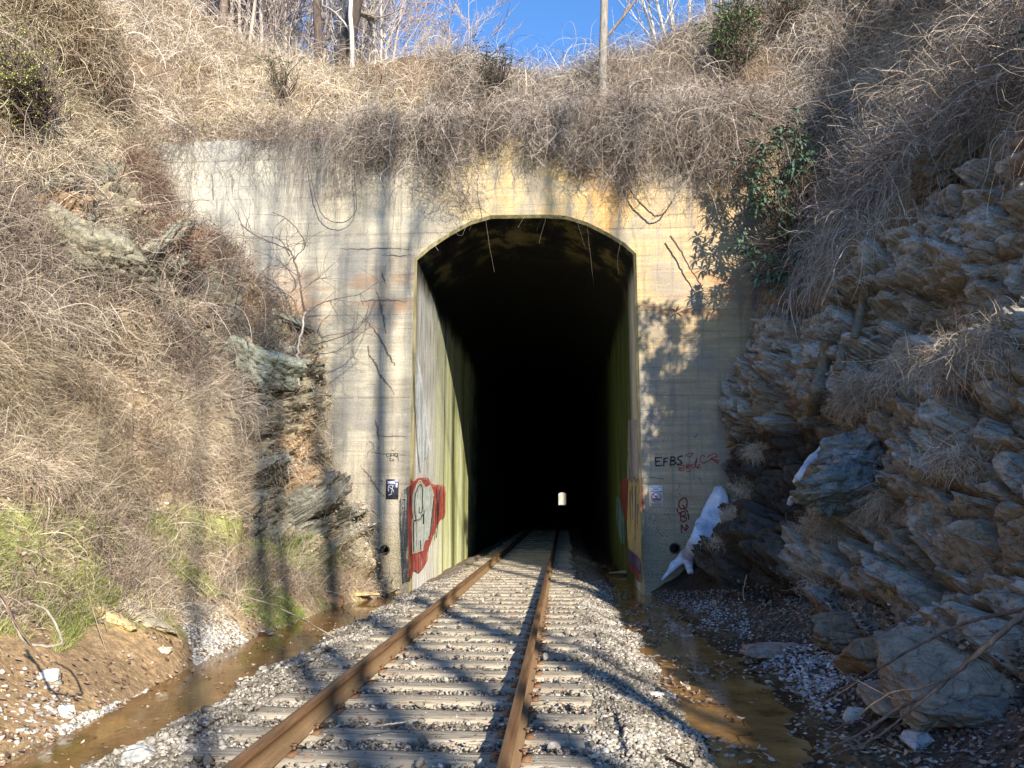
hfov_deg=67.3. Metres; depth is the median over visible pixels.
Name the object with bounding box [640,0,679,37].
pale stem
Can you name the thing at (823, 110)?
hanging vine
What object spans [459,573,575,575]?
railroad tie
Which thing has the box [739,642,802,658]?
rock
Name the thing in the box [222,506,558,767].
rail
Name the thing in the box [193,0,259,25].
slender tree
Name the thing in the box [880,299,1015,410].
dry grass tuft
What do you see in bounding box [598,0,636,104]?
bare tree
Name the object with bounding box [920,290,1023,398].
dry grass tuft
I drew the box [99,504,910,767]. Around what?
ground
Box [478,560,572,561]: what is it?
railroad tie
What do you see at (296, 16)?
slender tree
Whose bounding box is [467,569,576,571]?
railroad tie
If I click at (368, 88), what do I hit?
vine tangle
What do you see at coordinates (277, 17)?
slender tree
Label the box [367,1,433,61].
slender tree
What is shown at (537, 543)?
railroad tie
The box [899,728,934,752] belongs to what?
rock
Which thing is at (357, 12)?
bare tree
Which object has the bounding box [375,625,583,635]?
railroad tie
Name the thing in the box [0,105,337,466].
bramble thicket
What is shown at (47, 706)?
gravel
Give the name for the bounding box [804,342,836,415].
rotten timber
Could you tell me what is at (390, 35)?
slender tree
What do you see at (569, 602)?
railroad tie
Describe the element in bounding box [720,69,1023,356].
vine tangle
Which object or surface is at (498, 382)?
tunnel portal
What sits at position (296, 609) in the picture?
green grass
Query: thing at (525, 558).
railroad tie
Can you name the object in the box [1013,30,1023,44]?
evergreen shrub
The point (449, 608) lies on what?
railroad tie
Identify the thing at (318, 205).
woody vine
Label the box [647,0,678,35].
pale stem
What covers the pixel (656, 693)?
rock
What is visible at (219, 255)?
bramble thicket
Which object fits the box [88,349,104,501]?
dead stalk
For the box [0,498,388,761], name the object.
gravel
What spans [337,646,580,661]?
railroad tie
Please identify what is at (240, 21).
slender tree
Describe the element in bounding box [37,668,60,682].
rock
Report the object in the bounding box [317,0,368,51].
slender tree
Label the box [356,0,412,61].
slender tree
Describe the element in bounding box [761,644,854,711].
gravel
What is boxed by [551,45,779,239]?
hanging vine
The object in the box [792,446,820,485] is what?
ice flow
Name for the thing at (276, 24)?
slender tree
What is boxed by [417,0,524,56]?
slender tree
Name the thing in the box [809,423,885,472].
rock
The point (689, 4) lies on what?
pale stem
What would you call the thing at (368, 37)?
slender tree
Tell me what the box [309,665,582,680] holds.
railroad tie
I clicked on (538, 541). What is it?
railroad tie
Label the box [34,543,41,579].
dead stalk
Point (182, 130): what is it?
hanging vine
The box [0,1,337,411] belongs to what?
woody stems
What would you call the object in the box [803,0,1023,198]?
vine tangle
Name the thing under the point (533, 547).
railroad tie
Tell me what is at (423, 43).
slender tree
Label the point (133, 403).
dead stalk
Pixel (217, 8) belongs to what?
slender tree
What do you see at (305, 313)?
bare sapling
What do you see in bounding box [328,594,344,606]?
rock
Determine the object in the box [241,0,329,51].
slender tree
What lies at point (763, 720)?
water
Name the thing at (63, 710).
rock
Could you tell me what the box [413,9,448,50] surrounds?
slender tree
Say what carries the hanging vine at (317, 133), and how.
hanging from the tunnel portal
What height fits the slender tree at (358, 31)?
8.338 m
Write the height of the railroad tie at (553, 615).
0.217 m
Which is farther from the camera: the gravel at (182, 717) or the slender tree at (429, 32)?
the slender tree at (429, 32)
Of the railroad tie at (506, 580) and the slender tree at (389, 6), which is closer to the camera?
the railroad tie at (506, 580)
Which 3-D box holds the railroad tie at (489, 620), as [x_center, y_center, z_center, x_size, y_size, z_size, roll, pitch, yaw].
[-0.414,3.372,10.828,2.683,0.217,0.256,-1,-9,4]
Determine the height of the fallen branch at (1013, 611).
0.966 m
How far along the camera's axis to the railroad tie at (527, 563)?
20.67 m
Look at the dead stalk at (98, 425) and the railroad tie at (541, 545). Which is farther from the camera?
the railroad tie at (541, 545)
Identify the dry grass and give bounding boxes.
[0,249,413,653]
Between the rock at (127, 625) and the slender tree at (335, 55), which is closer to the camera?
the rock at (127, 625)
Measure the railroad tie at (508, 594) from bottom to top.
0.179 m
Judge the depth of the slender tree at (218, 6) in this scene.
26.25 m
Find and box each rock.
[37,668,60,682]
[39,200,159,298]
[58,704,75,719]
[95,602,136,631]
[119,744,155,765]
[120,597,178,633]
[158,647,172,653]
[224,332,307,391]
[268,307,315,331]
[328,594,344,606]
[354,592,379,596]
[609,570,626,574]
[648,691,664,697]
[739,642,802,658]
[789,460,888,517]
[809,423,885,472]
[811,611,880,652]
[833,637,877,673]
[843,706,866,723]
[856,680,899,717]
[873,626,1023,730]
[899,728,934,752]
[909,696,1023,728]
[911,133,984,204]
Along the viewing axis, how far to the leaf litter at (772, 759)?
7.56 m
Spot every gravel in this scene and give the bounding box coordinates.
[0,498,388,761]
[0,666,77,743]
[49,689,148,734]
[80,579,430,766]
[173,599,248,664]
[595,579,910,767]
[679,598,753,641]
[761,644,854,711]
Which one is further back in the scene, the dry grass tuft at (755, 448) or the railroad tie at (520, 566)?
the railroad tie at (520, 566)
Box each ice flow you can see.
[661,486,728,579]
[683,559,693,573]
[787,496,793,505]
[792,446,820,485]
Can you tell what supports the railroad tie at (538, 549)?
on the ground at (586, 546)
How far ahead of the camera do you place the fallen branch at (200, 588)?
10.47 m
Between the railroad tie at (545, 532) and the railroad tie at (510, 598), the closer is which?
the railroad tie at (510, 598)
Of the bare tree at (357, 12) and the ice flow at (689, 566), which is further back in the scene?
the bare tree at (357, 12)
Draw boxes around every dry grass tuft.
[697,529,728,555]
[710,501,739,524]
[722,472,754,499]
[730,433,771,465]
[783,508,866,557]
[783,562,840,601]
[818,352,879,432]
[827,414,865,434]
[839,459,904,537]
[840,332,952,416]
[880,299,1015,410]
[897,422,999,495]
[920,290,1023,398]
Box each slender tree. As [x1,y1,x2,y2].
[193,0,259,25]
[195,0,251,34]
[198,0,242,31]
[198,0,283,44]
[202,0,309,57]
[203,0,273,35]
[205,0,304,38]
[209,0,271,38]
[210,0,366,56]
[217,1,325,44]
[228,0,312,46]
[233,0,347,44]
[235,0,287,53]
[237,0,336,41]
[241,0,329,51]
[245,2,313,58]
[248,0,360,58]
[249,1,302,52]
[251,0,336,56]
[255,0,390,63]
[255,0,432,65]
[263,0,306,57]
[266,0,407,63]
[272,0,360,66]
[279,0,392,67]
[283,11,309,41]
[288,1,334,66]
[296,0,416,60]
[303,3,335,65]
[309,0,391,64]
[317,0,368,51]
[325,0,474,63]
[330,0,435,65]
[331,0,447,61]
[336,0,455,61]
[337,7,390,62]
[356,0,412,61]
[360,8,408,63]
[364,0,431,62]
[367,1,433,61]
[397,5,452,55]
[410,0,509,57]
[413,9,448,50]
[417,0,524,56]
[423,16,460,55]
[641,0,737,52]
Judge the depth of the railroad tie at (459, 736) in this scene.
5.40 m
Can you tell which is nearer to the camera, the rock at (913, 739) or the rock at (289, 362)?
the rock at (913, 739)
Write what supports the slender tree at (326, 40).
on the hill
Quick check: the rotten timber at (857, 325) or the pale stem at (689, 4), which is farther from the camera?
the pale stem at (689, 4)
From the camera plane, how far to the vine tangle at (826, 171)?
13.08 m
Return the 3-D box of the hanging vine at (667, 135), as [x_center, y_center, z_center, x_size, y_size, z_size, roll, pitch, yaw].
[4.397,-4.844,15.641,5.444,4.854,2.541,-1,-9,4]
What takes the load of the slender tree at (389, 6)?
on the hill
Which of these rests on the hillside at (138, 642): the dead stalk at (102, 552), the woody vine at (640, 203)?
the dead stalk at (102, 552)
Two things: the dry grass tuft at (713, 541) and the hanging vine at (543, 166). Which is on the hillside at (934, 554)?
the dry grass tuft at (713, 541)
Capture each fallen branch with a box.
[0,590,47,668]
[0,596,63,647]
[160,553,236,618]
[221,589,333,636]
[368,720,407,727]
[660,753,689,767]
[796,607,1023,723]
[812,610,1023,757]
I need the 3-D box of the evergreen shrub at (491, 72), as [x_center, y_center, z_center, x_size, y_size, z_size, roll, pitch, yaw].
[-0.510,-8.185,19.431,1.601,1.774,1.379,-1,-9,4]
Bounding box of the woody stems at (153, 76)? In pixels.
[123,0,918,211]
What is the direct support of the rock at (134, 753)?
on the ground at (586, 546)
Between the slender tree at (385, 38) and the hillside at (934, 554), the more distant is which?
the slender tree at (385, 38)
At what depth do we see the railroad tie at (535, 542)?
31.44 m
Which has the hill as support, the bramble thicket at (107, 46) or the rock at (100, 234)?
the bramble thicket at (107, 46)
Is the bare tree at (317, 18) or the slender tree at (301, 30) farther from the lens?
the slender tree at (301, 30)
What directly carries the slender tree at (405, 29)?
on the hill
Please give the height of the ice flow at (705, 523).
1.849 m
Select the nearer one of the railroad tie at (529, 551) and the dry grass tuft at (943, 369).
the dry grass tuft at (943, 369)
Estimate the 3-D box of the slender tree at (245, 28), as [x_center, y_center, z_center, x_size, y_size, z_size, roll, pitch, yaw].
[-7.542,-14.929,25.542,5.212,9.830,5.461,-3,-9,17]
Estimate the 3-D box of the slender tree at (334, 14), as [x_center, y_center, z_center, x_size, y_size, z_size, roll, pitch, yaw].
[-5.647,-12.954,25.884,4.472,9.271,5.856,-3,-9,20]
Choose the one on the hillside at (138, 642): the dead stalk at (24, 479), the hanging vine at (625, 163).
the dead stalk at (24, 479)
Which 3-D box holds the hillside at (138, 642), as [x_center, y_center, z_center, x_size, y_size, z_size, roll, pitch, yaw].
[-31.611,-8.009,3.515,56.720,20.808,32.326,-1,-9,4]
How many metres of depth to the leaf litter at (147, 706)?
7.95 m
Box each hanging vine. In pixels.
[97,60,275,254]
[124,91,369,250]
[247,87,368,262]
[279,79,424,224]
[325,74,487,187]
[355,46,538,244]
[446,77,596,186]
[485,90,610,304]
[499,63,656,209]
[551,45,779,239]
[551,77,725,276]
[604,55,862,260]
[648,24,841,222]
[759,46,885,176]
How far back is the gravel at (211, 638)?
9.71 m
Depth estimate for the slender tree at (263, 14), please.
27.20 m
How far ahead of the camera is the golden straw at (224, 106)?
19.91 m
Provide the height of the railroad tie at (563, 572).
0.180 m
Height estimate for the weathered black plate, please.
0.414 m
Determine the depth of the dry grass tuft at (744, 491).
14.66 m
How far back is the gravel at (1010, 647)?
7.77 m
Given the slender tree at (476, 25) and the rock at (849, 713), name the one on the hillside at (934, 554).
the rock at (849, 713)
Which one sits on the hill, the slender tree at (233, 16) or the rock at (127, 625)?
the slender tree at (233, 16)
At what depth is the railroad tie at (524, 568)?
19.12 m
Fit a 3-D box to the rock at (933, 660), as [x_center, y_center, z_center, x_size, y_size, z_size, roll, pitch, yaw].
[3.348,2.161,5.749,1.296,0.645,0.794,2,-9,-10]
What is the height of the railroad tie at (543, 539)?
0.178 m
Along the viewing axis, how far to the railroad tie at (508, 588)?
14.75 m
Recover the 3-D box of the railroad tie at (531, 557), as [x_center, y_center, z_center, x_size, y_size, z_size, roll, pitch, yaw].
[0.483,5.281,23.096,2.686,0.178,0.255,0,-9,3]
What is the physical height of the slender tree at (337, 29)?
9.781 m
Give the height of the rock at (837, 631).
0.379 m
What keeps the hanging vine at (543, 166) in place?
hanging from the tunnel portal
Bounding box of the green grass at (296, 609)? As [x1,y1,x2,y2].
[0,509,349,653]
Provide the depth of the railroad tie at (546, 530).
44.95 m
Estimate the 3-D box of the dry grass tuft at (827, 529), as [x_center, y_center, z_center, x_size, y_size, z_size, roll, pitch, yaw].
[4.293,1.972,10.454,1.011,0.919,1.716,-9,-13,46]
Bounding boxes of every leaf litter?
[12,595,397,767]
[177,566,606,767]
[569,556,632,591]
[601,586,931,767]
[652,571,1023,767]
[753,0,1023,255]
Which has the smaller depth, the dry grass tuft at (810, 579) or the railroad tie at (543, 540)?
the dry grass tuft at (810, 579)
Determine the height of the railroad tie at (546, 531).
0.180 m
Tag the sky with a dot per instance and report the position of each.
(547, 19)
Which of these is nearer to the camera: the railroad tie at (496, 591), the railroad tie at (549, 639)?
the railroad tie at (549, 639)
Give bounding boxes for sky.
[208,0,759,76]
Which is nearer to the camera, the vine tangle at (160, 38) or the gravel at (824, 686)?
the gravel at (824, 686)
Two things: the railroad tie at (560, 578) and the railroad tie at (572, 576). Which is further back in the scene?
the railroad tie at (572, 576)
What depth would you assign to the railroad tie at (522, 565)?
20.10 m
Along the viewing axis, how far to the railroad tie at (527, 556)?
23.53 m
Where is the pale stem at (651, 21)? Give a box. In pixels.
[585,0,656,51]
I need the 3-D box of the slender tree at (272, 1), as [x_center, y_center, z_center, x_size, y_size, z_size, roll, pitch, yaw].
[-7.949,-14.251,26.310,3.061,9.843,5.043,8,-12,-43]
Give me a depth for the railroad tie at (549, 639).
9.28 m
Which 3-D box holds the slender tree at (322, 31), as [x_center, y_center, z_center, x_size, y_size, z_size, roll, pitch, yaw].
[-9.785,-14.365,34.538,5.378,10.498,3.265,1,-9,-6]
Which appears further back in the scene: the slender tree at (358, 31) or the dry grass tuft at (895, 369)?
the slender tree at (358, 31)
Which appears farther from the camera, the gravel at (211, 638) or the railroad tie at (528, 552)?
the railroad tie at (528, 552)
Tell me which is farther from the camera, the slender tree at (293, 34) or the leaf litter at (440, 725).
the slender tree at (293, 34)
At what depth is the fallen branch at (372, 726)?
5.17 m
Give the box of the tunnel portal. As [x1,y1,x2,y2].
[146,118,845,594]
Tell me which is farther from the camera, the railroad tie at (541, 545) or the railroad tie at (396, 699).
the railroad tie at (541, 545)
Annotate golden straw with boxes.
[0,0,163,191]
[159,44,440,141]
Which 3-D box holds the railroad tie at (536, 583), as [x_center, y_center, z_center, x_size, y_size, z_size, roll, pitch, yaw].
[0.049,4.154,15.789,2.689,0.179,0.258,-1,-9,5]
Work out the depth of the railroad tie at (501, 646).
8.84 m
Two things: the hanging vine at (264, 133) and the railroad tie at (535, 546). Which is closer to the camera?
the hanging vine at (264, 133)
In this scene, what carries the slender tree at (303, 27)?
on the hill
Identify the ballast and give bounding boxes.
[80,578,717,767]
[153,561,609,767]
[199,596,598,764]
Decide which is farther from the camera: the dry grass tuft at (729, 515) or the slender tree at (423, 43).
the slender tree at (423, 43)
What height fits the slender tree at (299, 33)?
8.513 m
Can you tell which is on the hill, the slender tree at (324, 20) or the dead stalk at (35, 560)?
the slender tree at (324, 20)
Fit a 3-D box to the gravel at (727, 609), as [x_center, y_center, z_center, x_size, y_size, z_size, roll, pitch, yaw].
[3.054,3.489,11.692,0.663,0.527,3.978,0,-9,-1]
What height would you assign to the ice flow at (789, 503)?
0.191 m
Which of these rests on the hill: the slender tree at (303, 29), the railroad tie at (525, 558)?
the slender tree at (303, 29)
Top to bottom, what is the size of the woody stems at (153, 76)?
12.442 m
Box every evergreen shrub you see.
[0,11,75,135]
[256,48,304,105]
[461,34,522,94]
[691,0,770,66]
[712,8,777,75]
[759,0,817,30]
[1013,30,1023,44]
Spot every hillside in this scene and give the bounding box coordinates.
[0,0,398,766]
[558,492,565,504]
[650,0,1023,767]
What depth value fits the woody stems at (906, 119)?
13.41 m
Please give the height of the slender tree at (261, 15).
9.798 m
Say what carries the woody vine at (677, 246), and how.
hanging from the tunnel portal
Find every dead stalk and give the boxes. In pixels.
[23,426,29,515]
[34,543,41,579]
[38,434,43,534]
[87,533,118,577]
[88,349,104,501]
[88,593,107,655]
[132,380,134,427]
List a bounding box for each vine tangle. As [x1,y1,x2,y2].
[0,0,181,224]
[100,0,548,191]
[102,0,898,157]
[395,0,815,189]
[628,0,914,182]
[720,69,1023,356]
[734,0,1023,285]
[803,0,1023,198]
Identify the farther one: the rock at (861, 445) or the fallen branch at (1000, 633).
the rock at (861, 445)
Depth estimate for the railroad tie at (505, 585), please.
15.21 m
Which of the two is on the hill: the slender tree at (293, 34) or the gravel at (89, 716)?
the slender tree at (293, 34)
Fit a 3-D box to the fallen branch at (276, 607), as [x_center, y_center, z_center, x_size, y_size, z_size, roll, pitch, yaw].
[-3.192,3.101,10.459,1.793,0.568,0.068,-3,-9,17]
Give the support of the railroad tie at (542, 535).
on the ground at (586, 546)
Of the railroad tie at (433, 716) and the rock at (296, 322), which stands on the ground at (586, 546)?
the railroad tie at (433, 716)
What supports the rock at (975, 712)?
on the hillside at (934, 554)
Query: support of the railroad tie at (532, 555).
on the ground at (586, 546)
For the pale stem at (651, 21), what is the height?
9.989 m
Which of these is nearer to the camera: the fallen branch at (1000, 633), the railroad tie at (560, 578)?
the fallen branch at (1000, 633)
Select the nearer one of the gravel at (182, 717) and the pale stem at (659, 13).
the gravel at (182, 717)
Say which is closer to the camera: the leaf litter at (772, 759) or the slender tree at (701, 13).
the leaf litter at (772, 759)
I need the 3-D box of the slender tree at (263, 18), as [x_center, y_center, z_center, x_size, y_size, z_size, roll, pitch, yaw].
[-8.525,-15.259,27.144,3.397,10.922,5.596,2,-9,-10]
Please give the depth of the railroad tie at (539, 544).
30.01 m
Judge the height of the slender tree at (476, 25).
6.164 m
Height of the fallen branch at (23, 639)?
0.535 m
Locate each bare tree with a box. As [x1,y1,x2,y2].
[218,0,227,33]
[310,0,347,68]
[321,0,354,76]
[335,0,401,67]
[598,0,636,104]
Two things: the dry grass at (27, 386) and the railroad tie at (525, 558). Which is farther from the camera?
the railroad tie at (525, 558)
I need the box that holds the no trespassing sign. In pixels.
[649,486,662,506]
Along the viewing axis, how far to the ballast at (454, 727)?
6.36 m
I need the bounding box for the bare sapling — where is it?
[236,206,397,385]
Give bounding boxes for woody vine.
[308,161,356,222]
[624,162,671,216]
[670,236,702,289]
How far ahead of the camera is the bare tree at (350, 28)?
21.44 m
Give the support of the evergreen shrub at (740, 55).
on the hill
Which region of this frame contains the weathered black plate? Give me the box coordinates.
[386,479,398,498]
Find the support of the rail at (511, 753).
on the ground at (586, 546)
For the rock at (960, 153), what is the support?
on the hillside at (934, 554)
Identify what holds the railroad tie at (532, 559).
on the ground at (586, 546)
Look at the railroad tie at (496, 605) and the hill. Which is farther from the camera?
the hill
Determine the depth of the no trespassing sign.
15.66 m
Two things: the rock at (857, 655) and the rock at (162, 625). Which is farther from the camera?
the rock at (162, 625)
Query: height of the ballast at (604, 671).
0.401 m
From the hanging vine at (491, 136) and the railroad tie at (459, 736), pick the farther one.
the hanging vine at (491, 136)
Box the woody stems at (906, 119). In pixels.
[742,0,1023,277]
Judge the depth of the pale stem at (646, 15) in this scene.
26.37 m
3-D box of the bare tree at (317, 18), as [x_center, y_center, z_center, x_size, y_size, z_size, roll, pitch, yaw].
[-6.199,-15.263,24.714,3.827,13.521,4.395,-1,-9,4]
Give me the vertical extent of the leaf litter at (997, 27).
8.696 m
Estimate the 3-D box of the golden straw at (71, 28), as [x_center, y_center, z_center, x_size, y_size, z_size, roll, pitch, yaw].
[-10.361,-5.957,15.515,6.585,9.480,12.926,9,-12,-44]
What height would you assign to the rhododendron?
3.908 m
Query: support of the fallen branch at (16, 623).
on the hillside at (138, 642)
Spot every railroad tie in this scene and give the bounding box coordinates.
[175,743,592,767]
[214,723,589,748]
[250,704,593,727]
[270,689,591,709]
[295,676,590,693]
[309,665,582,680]
[326,655,587,670]
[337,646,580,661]
[349,639,581,651]
[367,632,587,643]
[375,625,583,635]
[377,620,575,629]
[387,614,577,623]
[398,610,578,617]
[408,605,582,612]
[416,601,579,608]
[419,597,578,604]
[428,596,581,599]
[429,592,572,596]
[430,589,569,593]
[438,586,575,590]
[445,584,578,586]
[448,579,570,581]
[451,576,572,579]
[451,581,578,584]
[456,575,574,578]
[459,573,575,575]
[462,571,574,573]
[464,568,570,569]
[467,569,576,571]
[469,566,573,568]
[472,563,570,564]
[472,564,572,566]
[473,561,569,563]
[478,558,568,558]
[478,559,570,560]
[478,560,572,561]
[484,557,572,558]
[485,555,572,556]
[488,554,572,555]
[489,552,570,553]
[489,553,571,554]
[490,551,570,552]
[491,550,569,551]
[493,549,568,550]
[496,547,568,548]
[497,548,572,549]
[499,549,569,550]
[500,546,570,547]
[503,542,564,542]
[503,543,568,543]
[503,544,571,544]
[505,541,568,541]
[506,545,571,545]
[508,540,569,541]
[509,539,568,539]
[514,535,567,535]
[519,532,567,532]
[519,533,568,533]
[520,531,567,531]
[522,530,567,530]
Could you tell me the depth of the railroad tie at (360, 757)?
4.94 m
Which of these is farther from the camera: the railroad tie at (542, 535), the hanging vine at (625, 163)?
the railroad tie at (542, 535)
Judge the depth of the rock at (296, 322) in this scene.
16.31 m
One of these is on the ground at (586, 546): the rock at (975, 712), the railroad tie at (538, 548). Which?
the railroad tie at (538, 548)
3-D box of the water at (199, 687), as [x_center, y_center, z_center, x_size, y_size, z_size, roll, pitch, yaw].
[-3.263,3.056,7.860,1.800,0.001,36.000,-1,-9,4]
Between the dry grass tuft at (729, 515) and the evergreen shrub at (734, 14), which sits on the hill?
the evergreen shrub at (734, 14)
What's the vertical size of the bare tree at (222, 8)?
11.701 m
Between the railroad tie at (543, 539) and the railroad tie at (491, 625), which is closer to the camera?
the railroad tie at (491, 625)
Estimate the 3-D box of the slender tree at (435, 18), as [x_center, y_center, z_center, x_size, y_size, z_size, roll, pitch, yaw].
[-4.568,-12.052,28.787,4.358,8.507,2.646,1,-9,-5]
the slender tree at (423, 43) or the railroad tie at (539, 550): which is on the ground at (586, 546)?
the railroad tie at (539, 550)
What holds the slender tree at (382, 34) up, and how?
on the hill
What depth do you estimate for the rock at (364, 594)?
14.37 m
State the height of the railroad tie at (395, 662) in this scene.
0.217 m
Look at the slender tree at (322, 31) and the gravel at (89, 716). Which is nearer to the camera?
the gravel at (89, 716)
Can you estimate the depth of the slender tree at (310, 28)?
30.32 m
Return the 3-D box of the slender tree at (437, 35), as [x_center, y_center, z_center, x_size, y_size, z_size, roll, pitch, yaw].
[-2.952,-10.847,28.834,1.972,6.342,3.249,6,-10,-33]
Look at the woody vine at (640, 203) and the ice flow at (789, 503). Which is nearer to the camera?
the ice flow at (789, 503)
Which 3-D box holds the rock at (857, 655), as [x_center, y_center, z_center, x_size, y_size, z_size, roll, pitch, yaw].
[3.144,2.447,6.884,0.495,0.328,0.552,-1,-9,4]
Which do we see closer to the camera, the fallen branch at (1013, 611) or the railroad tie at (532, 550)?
the fallen branch at (1013, 611)
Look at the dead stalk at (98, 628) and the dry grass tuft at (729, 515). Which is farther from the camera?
the dry grass tuft at (729, 515)
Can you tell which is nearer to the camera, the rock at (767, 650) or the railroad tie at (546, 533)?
the rock at (767, 650)
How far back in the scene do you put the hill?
20.12 m
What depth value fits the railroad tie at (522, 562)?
21.08 m
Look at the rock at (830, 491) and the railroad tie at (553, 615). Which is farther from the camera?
the railroad tie at (553, 615)
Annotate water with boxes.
[0,593,403,767]
[599,572,813,767]
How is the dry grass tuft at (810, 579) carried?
on the hillside at (934, 554)
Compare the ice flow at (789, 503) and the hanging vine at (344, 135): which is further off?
the hanging vine at (344, 135)
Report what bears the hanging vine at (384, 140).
hanging from the tunnel portal
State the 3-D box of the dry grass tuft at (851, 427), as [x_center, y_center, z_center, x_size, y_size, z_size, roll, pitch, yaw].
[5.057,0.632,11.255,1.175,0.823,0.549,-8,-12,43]
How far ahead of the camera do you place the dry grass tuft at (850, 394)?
10.63 m
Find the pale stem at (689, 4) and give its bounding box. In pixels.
[687,0,717,22]
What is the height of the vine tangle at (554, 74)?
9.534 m
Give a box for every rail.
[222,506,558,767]
[496,507,562,767]
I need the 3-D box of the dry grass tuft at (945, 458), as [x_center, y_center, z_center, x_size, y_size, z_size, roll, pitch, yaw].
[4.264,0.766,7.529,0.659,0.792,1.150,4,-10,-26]
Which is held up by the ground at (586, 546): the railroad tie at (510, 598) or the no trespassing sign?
the railroad tie at (510, 598)
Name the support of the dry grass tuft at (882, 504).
on the hillside at (934, 554)
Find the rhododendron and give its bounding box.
[726,106,835,297]
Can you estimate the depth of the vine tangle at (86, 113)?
14.73 m
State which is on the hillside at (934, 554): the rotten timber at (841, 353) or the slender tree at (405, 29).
the rotten timber at (841, 353)
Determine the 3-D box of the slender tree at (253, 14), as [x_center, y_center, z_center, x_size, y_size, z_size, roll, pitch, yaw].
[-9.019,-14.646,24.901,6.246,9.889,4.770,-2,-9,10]
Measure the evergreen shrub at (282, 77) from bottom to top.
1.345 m
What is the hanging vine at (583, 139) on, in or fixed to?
hanging from the tunnel portal
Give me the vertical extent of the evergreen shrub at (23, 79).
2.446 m
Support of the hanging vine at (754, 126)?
hanging from the tunnel portal
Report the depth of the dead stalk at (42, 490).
8.35 m
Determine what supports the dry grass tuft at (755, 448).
on the hillside at (934, 554)
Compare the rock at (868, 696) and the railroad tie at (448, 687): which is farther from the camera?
the railroad tie at (448, 687)
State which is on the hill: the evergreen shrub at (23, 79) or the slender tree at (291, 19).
the slender tree at (291, 19)
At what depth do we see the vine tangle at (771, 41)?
19.32 m
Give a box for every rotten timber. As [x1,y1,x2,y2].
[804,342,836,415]
[833,330,850,370]
[850,285,870,338]
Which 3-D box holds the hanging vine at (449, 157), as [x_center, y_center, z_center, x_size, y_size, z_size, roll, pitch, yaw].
[-1.441,-5.222,15.964,3.953,4.780,2.796,-1,-9,4]
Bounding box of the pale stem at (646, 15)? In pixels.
[620,0,707,44]
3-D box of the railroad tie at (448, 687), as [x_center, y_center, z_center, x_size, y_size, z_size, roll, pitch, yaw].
[-0.630,2.773,6.933,2.683,0.217,0.256,0,-9,3]
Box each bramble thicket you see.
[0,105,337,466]
[35,0,158,125]
[104,128,328,364]
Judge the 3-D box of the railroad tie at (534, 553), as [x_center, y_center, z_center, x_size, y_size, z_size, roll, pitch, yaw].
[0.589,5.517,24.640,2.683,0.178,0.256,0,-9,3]
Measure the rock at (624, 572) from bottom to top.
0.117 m
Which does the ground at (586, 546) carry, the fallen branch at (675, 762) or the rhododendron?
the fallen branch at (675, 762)
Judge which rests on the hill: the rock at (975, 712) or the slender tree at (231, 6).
the slender tree at (231, 6)
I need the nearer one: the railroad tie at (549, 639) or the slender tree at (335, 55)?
the railroad tie at (549, 639)
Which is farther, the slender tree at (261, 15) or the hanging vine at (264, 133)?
the slender tree at (261, 15)
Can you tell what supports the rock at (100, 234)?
on the hillside at (138, 642)
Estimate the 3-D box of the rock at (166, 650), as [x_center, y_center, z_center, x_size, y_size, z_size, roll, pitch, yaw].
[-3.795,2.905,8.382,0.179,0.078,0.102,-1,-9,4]
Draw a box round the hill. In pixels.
[107,0,911,141]

